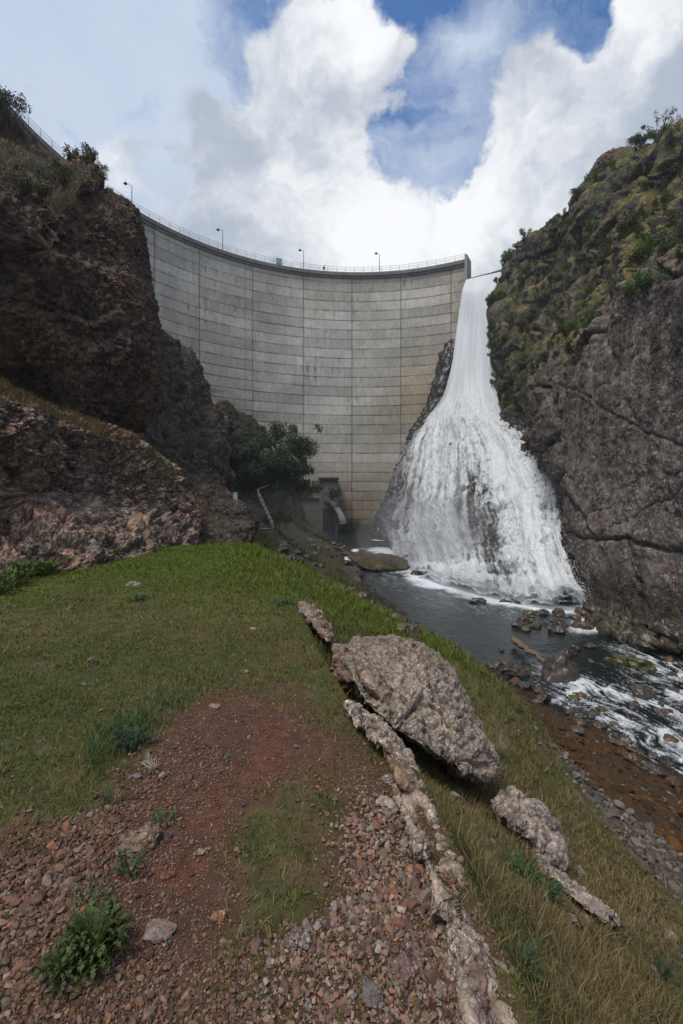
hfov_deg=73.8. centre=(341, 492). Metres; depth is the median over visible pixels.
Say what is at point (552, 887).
thistle
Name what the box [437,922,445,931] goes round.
stone
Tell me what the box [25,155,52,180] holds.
shrub
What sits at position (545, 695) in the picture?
river rock
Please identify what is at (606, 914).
rock ledge
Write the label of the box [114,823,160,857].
rock
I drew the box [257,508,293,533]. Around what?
bush
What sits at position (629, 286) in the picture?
shrub
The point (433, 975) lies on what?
stone
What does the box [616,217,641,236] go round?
shrub
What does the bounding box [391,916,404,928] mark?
stone
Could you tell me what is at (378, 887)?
stone
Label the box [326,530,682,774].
river
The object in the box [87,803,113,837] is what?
dead branch
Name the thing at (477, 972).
rock
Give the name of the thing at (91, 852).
stone
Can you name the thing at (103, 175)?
shrub
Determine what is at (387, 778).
rock
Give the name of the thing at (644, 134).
shrub
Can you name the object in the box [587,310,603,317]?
shrub
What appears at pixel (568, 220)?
shrub
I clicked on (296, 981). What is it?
stone
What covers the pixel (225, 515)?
rock slope
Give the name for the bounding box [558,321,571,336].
shrub
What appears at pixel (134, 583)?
rock
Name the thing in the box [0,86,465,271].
guard railing
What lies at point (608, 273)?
shrub
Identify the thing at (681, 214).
shrub
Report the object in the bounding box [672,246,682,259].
shrub
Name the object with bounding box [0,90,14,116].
bush
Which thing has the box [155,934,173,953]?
thistle
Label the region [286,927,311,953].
rock
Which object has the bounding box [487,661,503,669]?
river rock
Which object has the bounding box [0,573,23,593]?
thistle
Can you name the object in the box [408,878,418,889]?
stone
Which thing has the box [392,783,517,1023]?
rock ledge
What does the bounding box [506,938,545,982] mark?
thistle
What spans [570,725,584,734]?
river rock
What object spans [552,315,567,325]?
shrub
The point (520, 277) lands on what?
shrub
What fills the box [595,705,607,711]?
river rock
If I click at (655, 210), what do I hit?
shrub
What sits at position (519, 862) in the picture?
thistle
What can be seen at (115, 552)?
thistle
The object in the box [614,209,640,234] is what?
shrub
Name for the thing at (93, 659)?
rock
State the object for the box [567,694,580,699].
river rock
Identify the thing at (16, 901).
stone
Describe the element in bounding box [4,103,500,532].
dam
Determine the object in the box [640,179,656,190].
shrub
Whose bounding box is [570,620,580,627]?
river rock
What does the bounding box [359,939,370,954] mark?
stone
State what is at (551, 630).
river rock
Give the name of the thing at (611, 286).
shrub
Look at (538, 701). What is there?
river rock
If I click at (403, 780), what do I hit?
rock
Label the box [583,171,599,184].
shrub
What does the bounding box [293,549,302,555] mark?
river rock
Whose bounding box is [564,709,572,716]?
river rock
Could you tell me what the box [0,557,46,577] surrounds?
thistle
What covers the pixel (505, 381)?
shrub
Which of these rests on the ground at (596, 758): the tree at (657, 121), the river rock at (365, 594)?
the river rock at (365, 594)
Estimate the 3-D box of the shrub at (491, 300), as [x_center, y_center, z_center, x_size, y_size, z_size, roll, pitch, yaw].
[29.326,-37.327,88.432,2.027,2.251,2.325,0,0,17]
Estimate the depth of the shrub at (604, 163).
59.05 m
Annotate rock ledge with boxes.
[343,700,425,790]
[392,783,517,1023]
[533,851,623,929]
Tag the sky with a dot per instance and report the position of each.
(341, 133)
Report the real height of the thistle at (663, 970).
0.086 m
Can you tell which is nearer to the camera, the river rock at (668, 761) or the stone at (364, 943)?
the stone at (364, 943)
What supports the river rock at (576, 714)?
on the ground at (596, 758)
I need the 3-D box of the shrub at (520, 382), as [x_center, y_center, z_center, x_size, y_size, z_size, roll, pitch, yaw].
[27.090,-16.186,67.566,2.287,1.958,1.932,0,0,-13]
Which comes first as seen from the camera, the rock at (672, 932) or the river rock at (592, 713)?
the rock at (672, 932)
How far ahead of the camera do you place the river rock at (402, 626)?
9.89 m
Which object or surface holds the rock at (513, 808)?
on the ground at (596, 758)
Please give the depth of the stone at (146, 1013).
1.43 m
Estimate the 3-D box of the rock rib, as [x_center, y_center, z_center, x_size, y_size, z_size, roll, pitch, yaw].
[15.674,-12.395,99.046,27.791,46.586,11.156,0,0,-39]
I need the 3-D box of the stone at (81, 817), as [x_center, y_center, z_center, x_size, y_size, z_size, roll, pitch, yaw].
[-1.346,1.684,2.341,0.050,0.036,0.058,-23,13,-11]
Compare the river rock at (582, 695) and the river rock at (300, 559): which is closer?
the river rock at (582, 695)
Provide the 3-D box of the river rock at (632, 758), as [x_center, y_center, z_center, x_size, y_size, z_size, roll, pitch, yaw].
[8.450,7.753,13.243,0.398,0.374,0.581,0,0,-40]
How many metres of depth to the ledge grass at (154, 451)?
22.22 m
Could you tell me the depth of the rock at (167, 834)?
2.18 m
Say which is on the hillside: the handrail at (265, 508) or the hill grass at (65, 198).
the hill grass at (65, 198)
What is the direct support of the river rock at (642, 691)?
in the river
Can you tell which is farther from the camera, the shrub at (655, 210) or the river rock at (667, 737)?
the shrub at (655, 210)
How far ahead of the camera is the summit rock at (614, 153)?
61.81 m
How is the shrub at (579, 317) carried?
on the cliff at (602, 417)
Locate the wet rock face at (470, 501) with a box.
[381,390,581,604]
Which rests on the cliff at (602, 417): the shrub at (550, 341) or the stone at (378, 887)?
the shrub at (550, 341)
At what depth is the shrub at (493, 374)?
83.30 m
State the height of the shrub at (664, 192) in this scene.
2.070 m
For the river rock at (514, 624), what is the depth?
30.79 m
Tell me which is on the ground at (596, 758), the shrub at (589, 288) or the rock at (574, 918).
the rock at (574, 918)
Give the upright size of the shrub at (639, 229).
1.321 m
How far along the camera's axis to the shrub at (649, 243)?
35.51 m
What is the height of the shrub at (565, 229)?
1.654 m
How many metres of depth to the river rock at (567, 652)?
25.51 m
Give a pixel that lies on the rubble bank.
(615, 621)
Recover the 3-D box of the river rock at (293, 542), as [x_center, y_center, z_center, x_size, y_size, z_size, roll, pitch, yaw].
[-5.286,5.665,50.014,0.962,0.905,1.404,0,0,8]
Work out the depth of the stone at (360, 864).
2.04 m
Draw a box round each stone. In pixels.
[7,895,22,906]
[11,958,30,973]
[18,901,30,913]
[27,892,44,905]
[29,952,38,959]
[32,866,42,877]
[44,830,57,836]
[56,849,67,858]
[62,876,79,888]
[77,813,85,822]
[86,847,95,859]
[90,970,99,984]
[135,995,144,1006]
[143,1006,154,1021]
[188,1020,197,1023]
[250,937,261,954]
[267,1017,275,1023]
[268,947,278,953]
[278,977,289,992]
[292,977,299,988]
[295,985,300,994]
[302,918,313,934]
[307,944,315,956]
[322,920,330,929]
[323,991,333,1002]
[328,1006,335,1014]
[329,911,336,920]
[330,900,337,912]
[337,833,344,844]
[341,1004,349,1015]
[351,859,359,874]
[357,859,366,871]
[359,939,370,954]
[360,1018,367,1023]
[361,834,366,842]
[366,945,373,955]
[372,820,381,830]
[374,913,380,923]
[375,883,384,894]
[375,923,384,933]
[377,848,387,857]
[379,902,387,912]
[379,933,388,941]
[387,823,396,832]
[389,887,399,894]
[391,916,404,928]
[402,837,408,847]
[404,915,408,924]
[404,921,412,931]
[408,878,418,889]
[408,898,420,909]
[411,881,422,895]
[419,889,429,903]
[419,906,426,913]
[421,1010,432,1023]
[424,938,434,946]
[424,950,427,958]
[425,968,440,985]
[431,921,438,930]
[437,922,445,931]
[441,1009,445,1023]
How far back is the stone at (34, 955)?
1.59 m
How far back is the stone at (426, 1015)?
1.43 m
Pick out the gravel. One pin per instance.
(440, 990)
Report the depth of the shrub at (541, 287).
77.93 m
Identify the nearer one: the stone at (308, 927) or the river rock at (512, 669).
the stone at (308, 927)
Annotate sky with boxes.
[0,0,682,276]
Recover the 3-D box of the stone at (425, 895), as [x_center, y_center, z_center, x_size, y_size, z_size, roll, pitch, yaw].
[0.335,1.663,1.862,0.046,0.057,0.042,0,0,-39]
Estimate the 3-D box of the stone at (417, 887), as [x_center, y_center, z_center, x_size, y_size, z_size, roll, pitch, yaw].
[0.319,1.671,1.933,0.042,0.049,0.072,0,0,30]
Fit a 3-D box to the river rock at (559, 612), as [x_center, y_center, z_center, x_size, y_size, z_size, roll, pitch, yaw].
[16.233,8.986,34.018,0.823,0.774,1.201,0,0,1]
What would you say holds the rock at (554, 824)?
on the ground at (596, 758)
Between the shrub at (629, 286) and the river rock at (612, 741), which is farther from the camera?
the shrub at (629, 286)
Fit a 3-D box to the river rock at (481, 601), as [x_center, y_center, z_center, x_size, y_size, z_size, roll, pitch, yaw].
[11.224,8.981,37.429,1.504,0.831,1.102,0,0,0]
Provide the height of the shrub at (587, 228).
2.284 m
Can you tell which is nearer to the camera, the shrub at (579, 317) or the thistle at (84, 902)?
the thistle at (84, 902)
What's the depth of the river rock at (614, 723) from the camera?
17.73 m
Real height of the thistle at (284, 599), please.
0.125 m
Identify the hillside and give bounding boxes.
[0,112,132,203]
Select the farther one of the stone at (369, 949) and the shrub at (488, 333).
the shrub at (488, 333)
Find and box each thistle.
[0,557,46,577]
[0,566,40,586]
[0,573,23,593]
[19,558,65,576]
[26,930,98,1005]
[45,890,134,986]
[73,873,114,905]
[96,786,126,805]
[102,725,160,754]
[109,549,125,556]
[113,847,147,880]
[125,591,154,600]
[150,805,179,826]
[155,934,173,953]
[269,595,293,606]
[499,847,545,885]
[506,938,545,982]
[526,868,569,906]
[645,951,682,984]
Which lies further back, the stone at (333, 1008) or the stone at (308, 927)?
the stone at (308, 927)
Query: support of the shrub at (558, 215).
on the cliff at (602, 417)
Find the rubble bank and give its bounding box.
[582,600,682,657]
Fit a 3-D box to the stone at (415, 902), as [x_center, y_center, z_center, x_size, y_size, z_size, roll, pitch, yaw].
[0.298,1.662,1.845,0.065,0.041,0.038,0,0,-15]
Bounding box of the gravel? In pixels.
[0,626,680,1023]
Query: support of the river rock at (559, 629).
in the river
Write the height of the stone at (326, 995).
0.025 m
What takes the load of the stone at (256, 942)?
on the ground at (596, 758)
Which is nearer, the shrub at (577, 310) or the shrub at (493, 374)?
the shrub at (577, 310)
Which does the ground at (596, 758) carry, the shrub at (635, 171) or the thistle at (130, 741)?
the thistle at (130, 741)
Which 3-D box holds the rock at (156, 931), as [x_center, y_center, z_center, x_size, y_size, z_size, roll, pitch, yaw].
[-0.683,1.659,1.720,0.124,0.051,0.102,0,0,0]
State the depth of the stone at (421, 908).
1.81 m
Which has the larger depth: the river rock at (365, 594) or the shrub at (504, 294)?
the shrub at (504, 294)
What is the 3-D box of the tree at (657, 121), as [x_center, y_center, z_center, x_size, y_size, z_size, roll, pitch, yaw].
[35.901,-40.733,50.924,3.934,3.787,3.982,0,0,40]
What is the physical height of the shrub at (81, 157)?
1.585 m
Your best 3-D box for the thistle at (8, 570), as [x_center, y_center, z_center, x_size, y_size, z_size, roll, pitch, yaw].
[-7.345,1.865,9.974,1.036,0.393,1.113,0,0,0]
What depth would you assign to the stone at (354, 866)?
2.04 m
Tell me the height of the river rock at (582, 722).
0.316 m
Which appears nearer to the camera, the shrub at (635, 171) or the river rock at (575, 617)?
the river rock at (575, 617)
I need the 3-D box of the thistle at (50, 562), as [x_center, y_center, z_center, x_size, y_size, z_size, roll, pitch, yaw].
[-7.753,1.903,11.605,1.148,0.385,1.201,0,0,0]
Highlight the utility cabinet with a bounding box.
[276,258,281,264]
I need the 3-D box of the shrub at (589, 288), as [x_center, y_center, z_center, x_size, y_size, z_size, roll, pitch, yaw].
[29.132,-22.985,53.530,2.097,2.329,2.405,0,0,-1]
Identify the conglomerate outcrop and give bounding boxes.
[0,390,202,574]
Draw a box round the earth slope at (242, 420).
[216,400,304,523]
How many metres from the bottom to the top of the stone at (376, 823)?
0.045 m
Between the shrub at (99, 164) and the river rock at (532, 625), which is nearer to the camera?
the river rock at (532, 625)
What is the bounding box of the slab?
[353,654,394,704]
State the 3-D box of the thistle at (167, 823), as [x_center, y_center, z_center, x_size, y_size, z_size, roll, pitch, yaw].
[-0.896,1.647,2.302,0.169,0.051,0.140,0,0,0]
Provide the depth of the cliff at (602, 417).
37.02 m
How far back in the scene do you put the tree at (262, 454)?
72.79 m
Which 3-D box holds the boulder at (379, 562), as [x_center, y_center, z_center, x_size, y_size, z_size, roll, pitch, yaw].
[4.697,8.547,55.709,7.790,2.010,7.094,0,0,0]
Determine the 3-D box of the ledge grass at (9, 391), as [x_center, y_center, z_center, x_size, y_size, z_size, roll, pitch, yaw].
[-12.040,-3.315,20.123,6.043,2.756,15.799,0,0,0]
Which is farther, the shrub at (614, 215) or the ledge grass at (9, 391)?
the shrub at (614, 215)
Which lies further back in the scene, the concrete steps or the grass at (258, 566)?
the concrete steps
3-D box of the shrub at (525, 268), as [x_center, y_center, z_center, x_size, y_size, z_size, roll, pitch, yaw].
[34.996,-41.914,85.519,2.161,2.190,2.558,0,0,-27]
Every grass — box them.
[0,116,116,209]
[0,375,142,447]
[0,540,538,1023]
[139,443,179,481]
[246,501,397,612]
[255,536,682,1023]
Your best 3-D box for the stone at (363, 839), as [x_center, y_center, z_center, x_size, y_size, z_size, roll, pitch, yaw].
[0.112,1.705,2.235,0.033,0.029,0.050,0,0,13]
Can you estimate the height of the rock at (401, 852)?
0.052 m
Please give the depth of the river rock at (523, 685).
20.76 m
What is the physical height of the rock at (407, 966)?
0.091 m
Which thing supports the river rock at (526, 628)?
in the river
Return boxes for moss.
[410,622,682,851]
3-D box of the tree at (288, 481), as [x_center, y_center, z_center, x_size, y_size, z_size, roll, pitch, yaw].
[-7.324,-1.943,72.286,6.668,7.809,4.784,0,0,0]
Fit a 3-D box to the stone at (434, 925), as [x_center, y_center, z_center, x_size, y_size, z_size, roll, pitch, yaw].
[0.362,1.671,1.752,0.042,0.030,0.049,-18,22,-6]
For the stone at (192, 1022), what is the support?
on the ground at (596, 758)
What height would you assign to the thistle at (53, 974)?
0.077 m
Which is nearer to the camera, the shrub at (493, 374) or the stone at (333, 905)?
the stone at (333, 905)
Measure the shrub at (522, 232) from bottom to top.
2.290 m
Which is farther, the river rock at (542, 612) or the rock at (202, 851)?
the river rock at (542, 612)
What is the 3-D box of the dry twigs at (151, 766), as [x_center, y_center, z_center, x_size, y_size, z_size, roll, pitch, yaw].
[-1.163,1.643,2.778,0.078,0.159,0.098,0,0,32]
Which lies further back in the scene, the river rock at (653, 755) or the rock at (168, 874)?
the river rock at (653, 755)
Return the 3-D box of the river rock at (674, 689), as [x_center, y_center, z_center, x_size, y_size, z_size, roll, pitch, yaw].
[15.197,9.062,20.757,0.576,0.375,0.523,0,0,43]
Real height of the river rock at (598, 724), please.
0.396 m
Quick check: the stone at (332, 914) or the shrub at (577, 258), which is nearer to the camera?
the stone at (332, 914)
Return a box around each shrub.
[12,173,53,204]
[18,130,39,144]
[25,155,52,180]
[47,159,73,179]
[53,165,73,189]
[62,142,92,163]
[72,148,91,159]
[80,141,98,162]
[94,161,108,177]
[99,169,107,180]
[486,331,491,340]
[488,294,496,303]
[489,379,495,388]
[490,372,498,381]
[496,291,506,296]
[499,253,510,263]
[499,394,508,401]
[502,378,509,389]
[504,269,512,276]
[515,425,526,431]
[516,270,529,281]
[516,373,526,381]
[516,379,526,387]
[519,227,532,237]
[520,265,531,274]
[521,262,532,273]
[523,321,536,335]
[533,282,545,292]
[534,267,546,277]
[546,310,556,319]
[548,337,559,345]
[550,300,561,311]
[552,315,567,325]
[554,216,568,228]
[556,207,566,217]
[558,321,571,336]
[559,261,567,272]
[560,338,577,360]
[561,227,568,233]
[562,309,598,337]
[564,215,571,226]
[565,305,581,317]
[568,187,585,201]
[572,250,582,266]
[576,314,592,322]
[580,300,586,308]
[582,218,598,235]
[582,261,594,272]
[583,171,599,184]
[583,286,593,298]
[585,289,594,295]
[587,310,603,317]
[595,253,608,265]
[595,255,602,265]
[596,230,607,242]
[598,272,620,296]
[599,246,613,267]
[601,159,613,168]
[601,264,613,283]
[607,202,626,220]
[609,159,617,167]
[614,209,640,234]
[616,206,625,218]
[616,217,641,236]
[618,231,627,239]
[621,267,656,298]
[625,205,650,222]
[625,241,647,266]
[626,133,647,150]
[629,162,641,177]
[632,269,668,295]
[633,223,645,237]
[633,229,652,247]
[634,127,655,145]
[636,225,670,255]
[637,238,655,255]
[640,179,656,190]
[644,228,669,245]
[647,121,671,143]
[650,193,672,209]
[650,205,660,213]
[651,216,682,248]
[653,188,673,206]
[653,237,678,255]
[653,272,673,289]
[661,122,682,147]
[661,205,682,229]
[669,162,682,181]
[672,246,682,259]
[674,211,682,223]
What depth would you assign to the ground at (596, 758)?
3.14 m
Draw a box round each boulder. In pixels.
[342,566,362,582]
[342,634,502,785]
[348,552,409,571]
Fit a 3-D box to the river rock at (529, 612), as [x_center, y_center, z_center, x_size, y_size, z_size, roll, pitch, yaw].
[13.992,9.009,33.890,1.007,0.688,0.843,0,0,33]
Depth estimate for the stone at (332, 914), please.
1.79 m
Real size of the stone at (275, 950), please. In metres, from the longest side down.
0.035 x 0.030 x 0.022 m
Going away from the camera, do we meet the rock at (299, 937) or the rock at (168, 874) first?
the rock at (299, 937)
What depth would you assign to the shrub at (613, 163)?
56.15 m
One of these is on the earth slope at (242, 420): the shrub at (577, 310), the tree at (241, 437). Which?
the tree at (241, 437)
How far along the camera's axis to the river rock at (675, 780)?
13.01 m
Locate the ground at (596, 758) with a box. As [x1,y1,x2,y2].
[0,500,682,1023]
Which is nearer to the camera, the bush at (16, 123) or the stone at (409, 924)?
the stone at (409, 924)
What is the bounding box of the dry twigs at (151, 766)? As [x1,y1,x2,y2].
[141,753,158,774]
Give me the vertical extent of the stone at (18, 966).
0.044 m
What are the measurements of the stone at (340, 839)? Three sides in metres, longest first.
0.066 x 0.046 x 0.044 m
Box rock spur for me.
[138,329,235,487]
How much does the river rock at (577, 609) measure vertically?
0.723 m
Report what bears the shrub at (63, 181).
on the cliff at (80, 327)
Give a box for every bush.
[0,86,31,138]
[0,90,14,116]
[220,461,268,502]
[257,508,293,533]
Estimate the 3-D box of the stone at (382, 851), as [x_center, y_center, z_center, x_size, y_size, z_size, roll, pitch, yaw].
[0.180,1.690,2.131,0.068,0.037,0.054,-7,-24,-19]
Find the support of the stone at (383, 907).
on the gravel
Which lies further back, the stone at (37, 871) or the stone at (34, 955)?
the stone at (37, 871)
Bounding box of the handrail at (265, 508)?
[257,485,273,532]
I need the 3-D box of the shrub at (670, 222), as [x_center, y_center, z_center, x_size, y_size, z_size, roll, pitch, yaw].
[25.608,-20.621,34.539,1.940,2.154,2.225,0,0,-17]
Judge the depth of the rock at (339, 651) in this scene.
5.66 m
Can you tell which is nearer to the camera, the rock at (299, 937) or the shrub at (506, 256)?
the rock at (299, 937)
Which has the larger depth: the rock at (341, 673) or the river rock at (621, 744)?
the river rock at (621, 744)
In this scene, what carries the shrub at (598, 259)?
on the cliff at (602, 417)
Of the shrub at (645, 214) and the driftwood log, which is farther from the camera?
the shrub at (645, 214)
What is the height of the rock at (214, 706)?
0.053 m
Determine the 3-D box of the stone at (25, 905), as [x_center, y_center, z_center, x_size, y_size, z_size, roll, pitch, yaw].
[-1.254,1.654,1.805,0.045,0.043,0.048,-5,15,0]
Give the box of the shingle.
[271,552,682,977]
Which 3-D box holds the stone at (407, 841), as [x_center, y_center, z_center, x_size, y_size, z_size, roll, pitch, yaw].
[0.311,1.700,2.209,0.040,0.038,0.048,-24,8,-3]
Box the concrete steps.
[248,501,268,533]
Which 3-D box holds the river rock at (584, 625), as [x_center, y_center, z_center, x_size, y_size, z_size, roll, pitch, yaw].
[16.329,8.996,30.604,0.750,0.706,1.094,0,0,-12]
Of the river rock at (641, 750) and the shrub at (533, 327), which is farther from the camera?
the shrub at (533, 327)
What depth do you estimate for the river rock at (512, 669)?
22.52 m
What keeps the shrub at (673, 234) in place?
on the cliff at (602, 417)
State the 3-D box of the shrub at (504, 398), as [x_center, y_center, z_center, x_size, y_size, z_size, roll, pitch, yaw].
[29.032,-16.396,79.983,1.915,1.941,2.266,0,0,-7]
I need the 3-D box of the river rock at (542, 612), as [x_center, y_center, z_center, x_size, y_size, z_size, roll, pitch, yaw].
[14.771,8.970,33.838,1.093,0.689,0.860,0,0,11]
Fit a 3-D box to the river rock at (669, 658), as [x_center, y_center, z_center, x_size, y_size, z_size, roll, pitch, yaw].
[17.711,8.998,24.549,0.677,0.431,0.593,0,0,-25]
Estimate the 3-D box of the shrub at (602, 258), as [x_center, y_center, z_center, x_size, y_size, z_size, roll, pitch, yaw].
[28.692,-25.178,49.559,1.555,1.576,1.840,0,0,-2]
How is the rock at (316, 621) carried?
on the ground at (596, 758)
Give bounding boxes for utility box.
[233,492,237,499]
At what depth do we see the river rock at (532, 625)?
30.54 m
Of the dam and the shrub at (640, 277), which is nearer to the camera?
the shrub at (640, 277)
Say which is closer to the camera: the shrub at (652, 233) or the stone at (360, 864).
the stone at (360, 864)
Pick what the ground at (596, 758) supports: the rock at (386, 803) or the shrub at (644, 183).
the rock at (386, 803)
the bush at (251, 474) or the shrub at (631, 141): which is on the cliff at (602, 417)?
the shrub at (631, 141)
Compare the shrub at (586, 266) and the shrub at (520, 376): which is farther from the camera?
the shrub at (520, 376)
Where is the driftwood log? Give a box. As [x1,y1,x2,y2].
[511,636,545,662]
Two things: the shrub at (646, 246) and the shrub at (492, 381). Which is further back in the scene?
the shrub at (492, 381)
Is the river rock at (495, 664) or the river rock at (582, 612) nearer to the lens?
the river rock at (495, 664)
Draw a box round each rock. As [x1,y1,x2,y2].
[87,657,97,661]
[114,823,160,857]
[125,581,141,585]
[142,918,177,944]
[160,870,175,879]
[161,832,172,839]
[193,847,211,855]
[209,703,219,708]
[210,910,225,923]
[276,545,288,552]
[278,541,289,547]
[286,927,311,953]
[290,540,297,546]
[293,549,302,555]
[297,556,303,563]
[297,601,334,642]
[330,663,353,688]
[331,643,347,664]
[342,551,349,555]
[346,587,356,591]
[356,591,370,600]
[361,978,383,1009]
[375,795,399,815]
[381,773,394,785]
[383,750,415,792]
[388,947,424,990]
[389,612,402,620]
[394,847,410,860]
[395,623,409,632]
[405,623,421,638]
[451,959,488,1013]
[468,598,486,604]
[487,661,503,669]
[490,785,568,871]
[498,662,528,677]
[500,658,511,663]
[510,677,521,685]
[511,621,517,626]
[512,620,525,627]
[517,615,528,621]
[518,681,531,690]
[521,626,530,631]
[522,610,536,615]
[526,623,538,628]
[528,798,550,820]
[531,225,558,254]
[532,621,541,626]
[532,698,543,705]
[534,686,545,694]
[535,609,548,616]
[535,691,549,700]
[541,653,579,683]
[547,627,556,632]
[547,815,561,833]
[552,608,564,616]
[552,619,561,625]
[554,625,565,633]
[556,621,568,627]
[557,648,575,656]
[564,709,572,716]
[564,912,576,922]
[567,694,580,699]
[569,614,581,620]
[569,710,583,719]
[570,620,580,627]
[570,645,581,650]
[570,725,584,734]
[571,707,588,716]
[574,607,583,612]
[574,719,587,726]
[575,692,587,698]
[578,610,586,616]
[579,621,591,629]
[583,642,596,648]
[585,620,596,626]
[589,145,634,175]
[589,710,600,715]
[592,720,607,729]
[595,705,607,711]
[603,654,656,671]
[608,738,617,745]
[609,721,618,725]
[610,732,620,738]
[616,734,633,744]
[616,741,628,747]
[621,751,643,767]
[628,700,642,709]
[630,684,656,699]
[636,748,646,754]
[640,760,655,769]
[648,752,658,758]
[648,766,667,777]
[656,711,666,714]
[658,755,675,768]
[661,708,672,712]
[663,655,675,661]
[663,733,678,742]
[664,928,677,942]
[665,671,677,677]
[665,775,680,788]
[667,686,680,692]
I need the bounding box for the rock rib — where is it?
[371,339,454,539]
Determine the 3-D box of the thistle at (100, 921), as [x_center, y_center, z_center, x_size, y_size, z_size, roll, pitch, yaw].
[-0.870,1.579,1.613,0.293,0.113,0.293,0,0,0]
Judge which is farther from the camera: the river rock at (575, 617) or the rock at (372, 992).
the river rock at (575, 617)
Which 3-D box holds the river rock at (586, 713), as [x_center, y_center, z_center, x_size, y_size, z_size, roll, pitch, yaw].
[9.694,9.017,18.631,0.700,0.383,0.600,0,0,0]
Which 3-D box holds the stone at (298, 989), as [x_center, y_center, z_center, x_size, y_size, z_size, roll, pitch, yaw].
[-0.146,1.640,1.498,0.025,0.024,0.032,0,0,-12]
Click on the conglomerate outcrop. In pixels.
(69, 491)
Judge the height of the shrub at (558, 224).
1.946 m
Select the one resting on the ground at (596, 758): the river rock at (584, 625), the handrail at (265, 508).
the handrail at (265, 508)
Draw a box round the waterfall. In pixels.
[364,272,598,604]
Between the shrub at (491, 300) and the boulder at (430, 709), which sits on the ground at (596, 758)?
the boulder at (430, 709)
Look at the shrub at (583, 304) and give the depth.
47.01 m
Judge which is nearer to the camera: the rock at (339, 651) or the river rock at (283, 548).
the rock at (339, 651)
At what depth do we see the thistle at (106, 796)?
2.51 m
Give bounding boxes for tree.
[229,423,288,476]
[230,419,341,511]
[275,455,315,504]
[641,106,680,142]
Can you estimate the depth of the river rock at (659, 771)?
13.36 m
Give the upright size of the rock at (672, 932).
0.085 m
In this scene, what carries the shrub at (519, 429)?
on the cliff at (602, 417)
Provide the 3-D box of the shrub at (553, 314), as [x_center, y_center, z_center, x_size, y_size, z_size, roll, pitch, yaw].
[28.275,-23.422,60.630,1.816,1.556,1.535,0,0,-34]
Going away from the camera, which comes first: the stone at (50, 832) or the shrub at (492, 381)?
the stone at (50, 832)
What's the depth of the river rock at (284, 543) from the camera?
43.72 m
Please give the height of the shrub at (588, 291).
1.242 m
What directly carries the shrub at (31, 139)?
on the hillside
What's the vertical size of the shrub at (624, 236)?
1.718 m
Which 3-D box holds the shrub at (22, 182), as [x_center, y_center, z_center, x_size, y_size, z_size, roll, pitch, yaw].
[-16.063,-15.696,23.747,1.832,1.773,1.597,0,0,-44]
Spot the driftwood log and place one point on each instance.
(521, 645)
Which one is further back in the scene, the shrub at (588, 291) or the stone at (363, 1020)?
the shrub at (588, 291)
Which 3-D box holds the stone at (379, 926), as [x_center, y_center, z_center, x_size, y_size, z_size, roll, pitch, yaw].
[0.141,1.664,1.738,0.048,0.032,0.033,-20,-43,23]
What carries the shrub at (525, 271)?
on the cliff at (602, 417)
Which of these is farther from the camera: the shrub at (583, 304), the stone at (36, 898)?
the shrub at (583, 304)
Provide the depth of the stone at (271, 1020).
1.40 m
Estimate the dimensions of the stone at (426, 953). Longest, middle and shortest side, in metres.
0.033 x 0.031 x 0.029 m
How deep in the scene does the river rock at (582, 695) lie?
20.10 m
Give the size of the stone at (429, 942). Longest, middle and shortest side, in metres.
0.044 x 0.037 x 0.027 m
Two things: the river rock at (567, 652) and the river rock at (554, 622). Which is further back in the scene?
the river rock at (554, 622)
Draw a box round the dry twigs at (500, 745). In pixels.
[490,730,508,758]
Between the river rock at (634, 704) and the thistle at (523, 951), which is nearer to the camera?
the thistle at (523, 951)
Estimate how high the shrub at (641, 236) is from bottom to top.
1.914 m
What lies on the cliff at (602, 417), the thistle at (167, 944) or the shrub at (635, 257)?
the shrub at (635, 257)
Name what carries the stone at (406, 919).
on the gravel
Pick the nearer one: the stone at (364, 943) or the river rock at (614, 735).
the stone at (364, 943)
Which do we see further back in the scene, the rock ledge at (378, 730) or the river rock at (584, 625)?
the river rock at (584, 625)
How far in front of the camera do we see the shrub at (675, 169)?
42.87 m
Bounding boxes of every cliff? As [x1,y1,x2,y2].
[0,138,163,433]
[486,118,682,621]
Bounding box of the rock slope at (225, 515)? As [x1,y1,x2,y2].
[163,452,259,543]
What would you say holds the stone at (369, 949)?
on the ground at (596, 758)
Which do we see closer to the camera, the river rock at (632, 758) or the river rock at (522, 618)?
the river rock at (632, 758)
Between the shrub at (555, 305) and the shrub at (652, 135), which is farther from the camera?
the shrub at (555, 305)
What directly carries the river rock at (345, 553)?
in the river
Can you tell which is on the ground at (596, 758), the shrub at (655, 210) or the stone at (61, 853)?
the stone at (61, 853)
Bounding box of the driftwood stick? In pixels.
[626,746,646,756]
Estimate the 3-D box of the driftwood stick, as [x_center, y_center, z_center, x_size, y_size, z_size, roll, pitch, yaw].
[9.841,8.650,15.180,0.703,0.365,0.128,0,0,0]
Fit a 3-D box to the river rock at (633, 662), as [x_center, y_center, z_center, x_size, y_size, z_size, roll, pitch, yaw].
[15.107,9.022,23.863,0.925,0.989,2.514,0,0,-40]
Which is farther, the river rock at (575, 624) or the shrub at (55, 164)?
the river rock at (575, 624)
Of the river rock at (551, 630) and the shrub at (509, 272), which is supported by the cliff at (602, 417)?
the shrub at (509, 272)
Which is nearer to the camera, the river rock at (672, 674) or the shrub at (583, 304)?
the river rock at (672, 674)
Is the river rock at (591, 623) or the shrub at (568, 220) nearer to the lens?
the river rock at (591, 623)
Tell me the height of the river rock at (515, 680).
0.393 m

